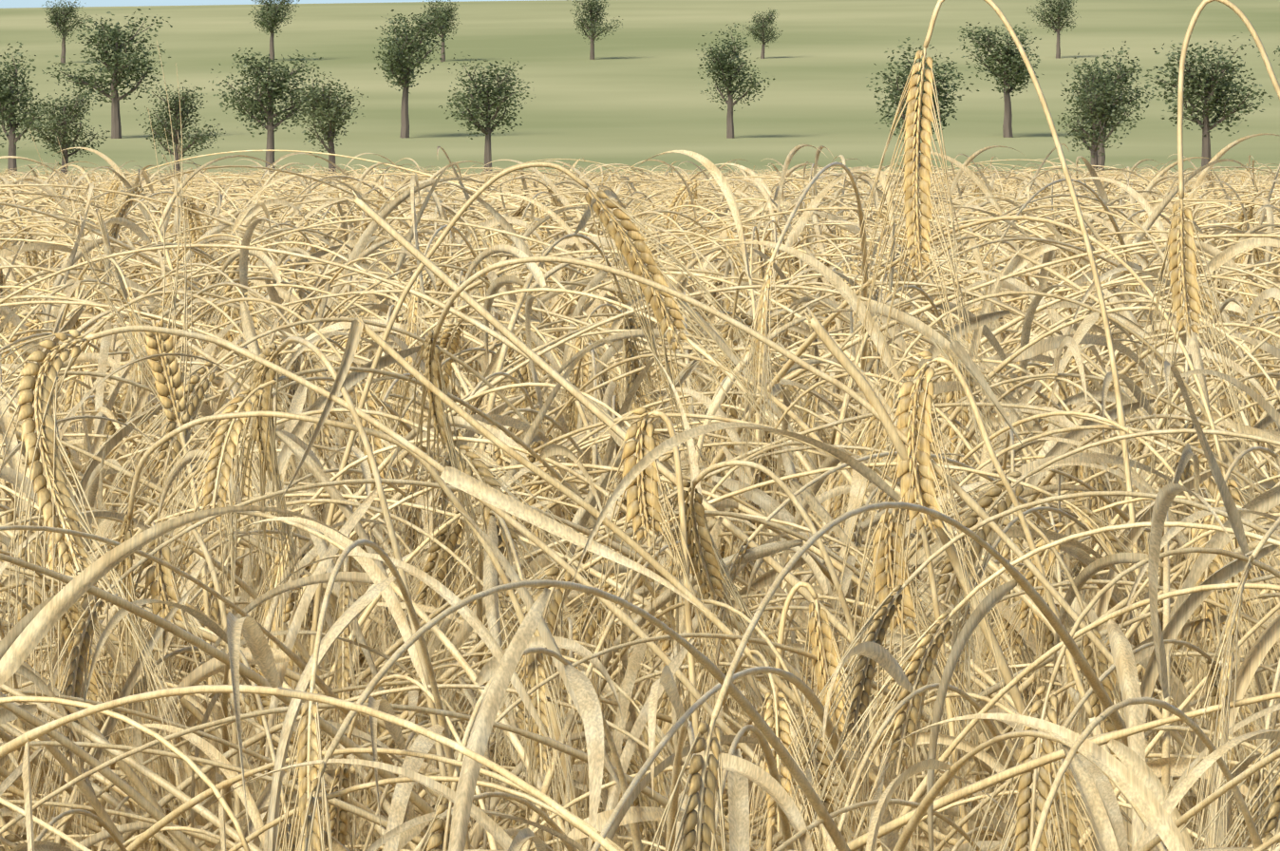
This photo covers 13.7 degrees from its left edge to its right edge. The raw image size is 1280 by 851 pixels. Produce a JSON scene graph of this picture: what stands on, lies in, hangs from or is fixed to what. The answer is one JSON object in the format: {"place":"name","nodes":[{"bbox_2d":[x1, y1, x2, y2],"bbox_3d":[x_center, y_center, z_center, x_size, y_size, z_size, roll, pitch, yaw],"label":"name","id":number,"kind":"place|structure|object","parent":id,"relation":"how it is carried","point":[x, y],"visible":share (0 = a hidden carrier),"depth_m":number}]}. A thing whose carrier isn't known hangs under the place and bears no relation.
{"place":"outdoors","nodes":[
{"label":"outdoors","id":0,"kind":"place"},
{"bbox_2d":[0,0,536,8],"label":"sky","id":1,"kind":"structure","parent":0,"point":[4,4]},
{"bbox_2d":[0,0,1279,175],"bbox_3d":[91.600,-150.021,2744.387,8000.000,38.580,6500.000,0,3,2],"label":"ground","id":2,"kind":"structure","parent":0,"point":[630,95],"depth_m":574.13},
{"bbox_2d":[0,41,62,175],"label":"tree","id":3,"kind":"object","parent":2,"relation":"on","point":[9,117],"visible":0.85,"depth_m":294.28},
{"bbox_2d":[13,85,110,173],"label":"tree","id":4,"kind":"object","parent":2,"relation":"on","point":[65,142],"visible":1,"depth_m":265.40},
{"bbox_2d":[41,0,93,63],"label":"tree","id":5,"kind":"object","parent":2,"relation":"on","point":[56,19],"visible":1,"depth_m":639.07},
{"bbox_2d":[41,8,172,138],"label":"tree","id":6,"kind":"object","parent":2,"relation":"on","point":[115,68],"visible":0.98,"depth_m":423.96},
{"bbox_2d":[29,40,216,813],"bbox_3d":[-0.283,0.320,2.985,0.104,1.070,0.062,0,3,2],"label":"barley plant","id":7,"kind":"object","parent":2,"relation":"on","point":[167,346],"visible":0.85,"depth_m":2.96},
{"bbox_2d":[135,77,225,173],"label":"tree","id":8,"kind":"object","parent":2,"relation":"on","point":[178,112],"visible":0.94,"depth_m":265.70},
{"bbox_2d":[104,515,264,843],"bbox_3d":[-0.214,0.459,2.554,0.088,0.833,0.035,0,3,2],"label":"plant","id":9,"kind":"object","parent":2,"relation":"on","point":[168,579],"visible":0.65,"depth_m":2.54},
{"bbox_2d":[207,47,330,174],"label":"tree","id":10,"kind":"object","parent":2,"relation":"on","point":[272,94],"visible":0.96,"depth_m":289.01},
{"bbox_2d":[247,0,300,60],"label":"tree","id":11,"kind":"object","parent":2,"relation":"on","point":[272,10],"visible":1,"depth_m":640.01},
{"bbox_2d":[277,319,363,507],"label":"leaf","id":12,"kind":"object","parent":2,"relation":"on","point":[353,339],"visible":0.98,"depth_m":2.46},
{"bbox_2d":[198,336,447,784],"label":"barley plant","id":13,"kind":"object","parent":2,"relation":"on","point":[264,433],"depth_m":2.61},
{"bbox_2d":[289,66,368,173],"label":"tree","id":14,"kind":"object","parent":2,"relation":"on","point":[329,118],"visible":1,"depth_m":261.71},
{"bbox_2d":[106,410,582,850],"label":"barley plant","id":15,"kind":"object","parent":2,"relation":"on","point":[125,564],"depth_m":2.49},
{"bbox_2d":[372,6,452,138],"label":"tree","id":16,"kind":"object","parent":2,"relation":"on","point":[401,62],"visible":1,"depth_m":422.32},
{"bbox_2d":[0,325,826,850],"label":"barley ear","id":17,"kind":"object","parent":2,"relation":"on","point":[42,400],"visible":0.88,"depth_m":2.40},
{"bbox_2d":[412,0,462,61],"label":"tree","id":18,"kind":"object","parent":2,"relation":"on","point":[433,9],"visible":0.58,"depth_m":635.54},
{"bbox_2d":[438,51,535,172],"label":"tree","id":19,"kind":"object","parent":2,"relation":"on","point":[484,98],"visible":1,"depth_m":294.73},
{"bbox_2d":[297,161,826,844],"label":"barley plant","id":20,"kind":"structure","parent":2,"relation":"on","point":[643,256],"depth_m":2.90},
{"bbox_2d":[440,466,707,613],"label":"leaf","id":21,"kind":"object","parent":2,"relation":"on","point":[472,485],"visible":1,"depth_m":2.32},
{"bbox_2d":[566,0,622,59],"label":"tree","id":22,"kind":"object","parent":2,"relation":"on","point":[592,20],"visible":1,"depth_m":637.94},
{"bbox_2d":[527,406,733,819],"bbox_3d":[-0.002,0.435,2.497,0.103,0.887,0.029,0,3,2],"label":"plant","id":23,"kind":"object","parent":2,"relation":"on","point":[649,497],"visible":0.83,"depth_m":2.48},
{"bbox_2d":[1,174,1275,850],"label":"crop canopy","id":24,"kind":"object","parent":2,"relation":"on","point":[629,648],"depth_m":5.18},
{"bbox_2d":[357,315,963,846],"bbox_3d":[0.088,0.414,2.491,0.438,0.931,0.046,0,3,2],"label":"barley stalk","id":25,"kind":"object","parent":2,"relation":"on","point":[564,490],"visible":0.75,"depth_m":2.46},
{"bbox_2d":[344,189,1052,841],"bbox_3d":[0.096,0.372,2.762,0.498,0.987,0.029,0,3,2],"label":"barley stalk","id":26,"kind":"object","parent":2,"relation":"on","point":[791,579],"visible":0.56,"depth_m":2.75},
{"bbox_2d":[696,22,775,138],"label":"tree","id":27,"kind":"object","parent":2,"relation":"on","point":[721,64],"visible":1,"depth_m":419.33},
{"bbox_2d":[739,9,783,58],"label":"tree","id":28,"kind":"object","parent":2,"relation":"on","point":[762,26],"visible":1,"depth_m":637.34},
{"bbox_2d":[640,459,889,812],"bbox_3d":[0.070,0.444,2.553,0.143,0.863,0.130,0,3,2],"label":"barley plant","id":29,"kind":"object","parent":2,"relation":"on","point":[696,521],"depth_m":2.51},
{"bbox_2d":[393,255,1268,813],"bbox_3d":[0.148,0.397,2.560,0.545,0.958,0.223,0,3,2],"label":"barley plant","id":30,"kind":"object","parent":2,"relation":"on","point":[435,375],"depth_m":2.45},
{"bbox_2d":[766,581,915,850],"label":"plant","id":31,"kind":"object","parent":2,"relation":"on","point":[820,643],"visible":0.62,"depth_m":2.51},
{"bbox_2d":[828,497,1011,843],"bbox_3d":[0.134,0.456,2.491,0.092,0.846,0.035,0,3,2],"label":"plant","id":32,"kind":"object","parent":2,"relation":"on","point":[883,578],"visible":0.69,"depth_m":2.48},
{"bbox_2d":[865,37,978,170],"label":"tree","id":33,"kind":"object","parent":2,"relation":"on","point":[896,91],"visible":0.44,"depth_m":284.91},
{"bbox_2d":[803,309,1094,850],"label":"barley stalk","id":34,"kind":"object","parent":2,"relation":"on","point":[843,360],"visible":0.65,"depth_m":2.46},
{"bbox_2d":[828,350,1127,820],"bbox_3d":[0.197,0.422,2.476,0.222,0.915,0.074,0,3,2],"label":"barley ear","id":35,"kind":"object","parent":2,"relation":"on","point":[925,467],"visible":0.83,"depth_m":2.45},
{"bbox_2d":[840,0,1154,761],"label":"barley plant","id":36,"kind":"object","parent":2,"relation":"on","point":[911,165],"visible":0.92,"depth_m":2.95},
{"bbox_2d":[956,21,1044,137],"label":"tree","id":37,"kind":"object","parent":2,"relation":"on","point":[1006,71],"visible":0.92,"depth_m":419.72},
{"bbox_2d":[1025,0,1081,58],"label":"tree","id":38,"kind":"object","parent":2,"relation":"on","point":[1062,9],"visible":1,"depth_m":631.68},
{"bbox_2d":[1056,61,1141,172],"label":"tree","id":39,"kind":"object","parent":2,"relation":"on","point":[1095,111],"visible":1,"depth_m":262.46},
{"bbox_2d":[1060,40,1157,174],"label":"tree","id":40,"kind":"object","parent":2,"relation":"on","point":[1123,71],"visible":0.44,"depth_m":284.85},
{"bbox_2d":[1122,0,1279,534],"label":"plant","id":41,"kind":"object","parent":2,"relation":"on","point":[1193,289],"visible":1,"depth_m":2.79},
{"bbox_2d":[1136,32,1274,173],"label":"tree","id":42,"kind":"object","parent":2,"relation":"on","point":[1209,84],"visible":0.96,"depth_m":269.00},
{"bbox_2d":[949,339,1027,451],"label":"leaf","id":43,"kind":"object","parent":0,"point":[958,349],"visible":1,"depth_m":2.45}
]}

